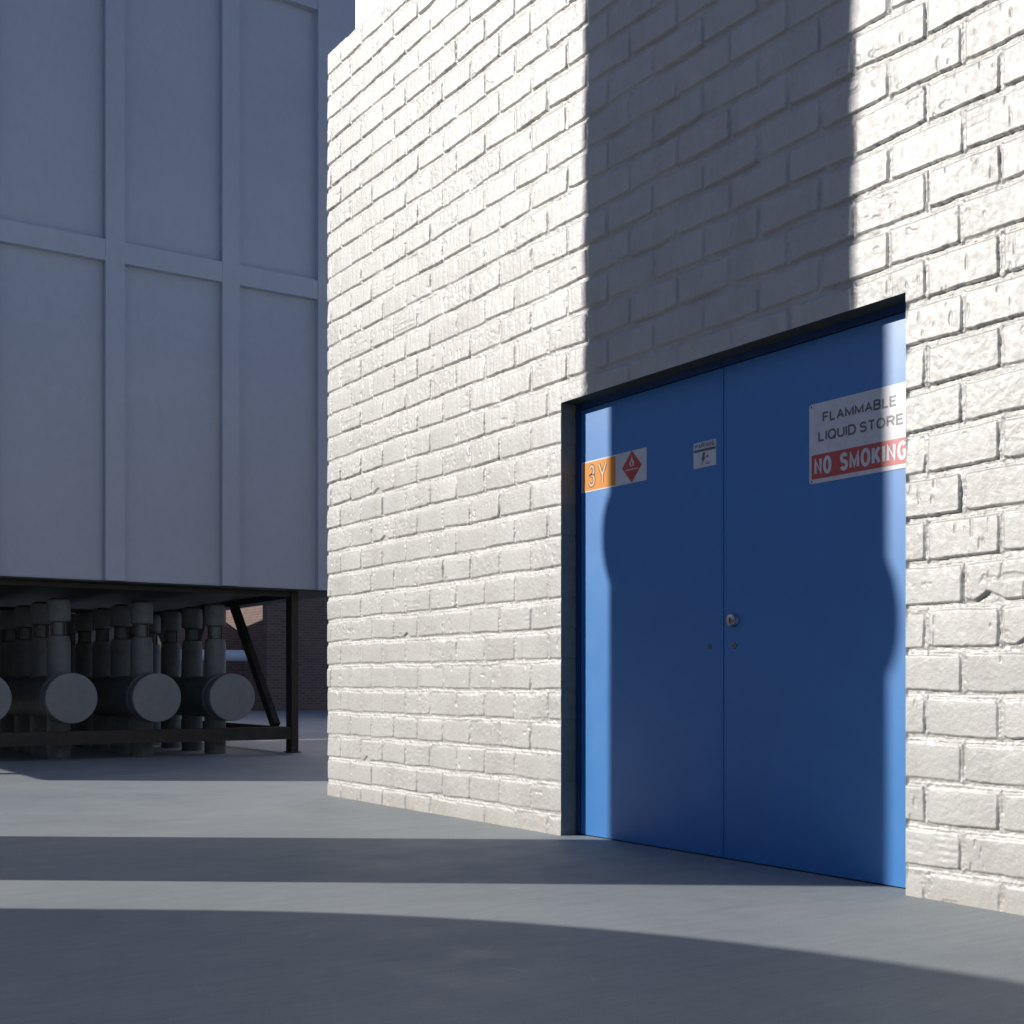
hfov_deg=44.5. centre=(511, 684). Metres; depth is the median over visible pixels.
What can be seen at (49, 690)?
pipe manifold
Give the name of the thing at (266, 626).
brick block
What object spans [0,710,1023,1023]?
ground
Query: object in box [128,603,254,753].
pipe manifold
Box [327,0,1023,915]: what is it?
brick building
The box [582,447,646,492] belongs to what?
hazard placard
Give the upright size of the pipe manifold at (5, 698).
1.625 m
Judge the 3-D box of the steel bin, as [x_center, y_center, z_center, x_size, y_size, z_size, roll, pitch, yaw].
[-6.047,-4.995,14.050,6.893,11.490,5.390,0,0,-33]
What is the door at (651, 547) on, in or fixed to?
in the brick building
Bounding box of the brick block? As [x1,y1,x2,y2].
[0,596,328,711]
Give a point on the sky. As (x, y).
(364, 8)
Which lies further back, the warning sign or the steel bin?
the steel bin
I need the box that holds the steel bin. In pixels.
[0,0,355,752]
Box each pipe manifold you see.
[0,597,97,758]
[0,678,11,719]
[67,600,180,755]
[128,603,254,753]
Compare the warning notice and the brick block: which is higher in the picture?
the warning notice
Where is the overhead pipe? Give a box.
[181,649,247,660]
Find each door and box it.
[581,368,721,856]
[721,312,905,887]
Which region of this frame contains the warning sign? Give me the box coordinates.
[809,382,905,483]
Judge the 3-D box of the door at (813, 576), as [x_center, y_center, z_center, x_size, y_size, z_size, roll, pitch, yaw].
[1.190,-0.307,4.959,0.070,2.102,1.017,0,0,-33]
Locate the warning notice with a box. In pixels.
[694,439,715,468]
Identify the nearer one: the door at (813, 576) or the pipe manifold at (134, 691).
the door at (813, 576)
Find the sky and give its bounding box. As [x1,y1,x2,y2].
[356,0,383,27]

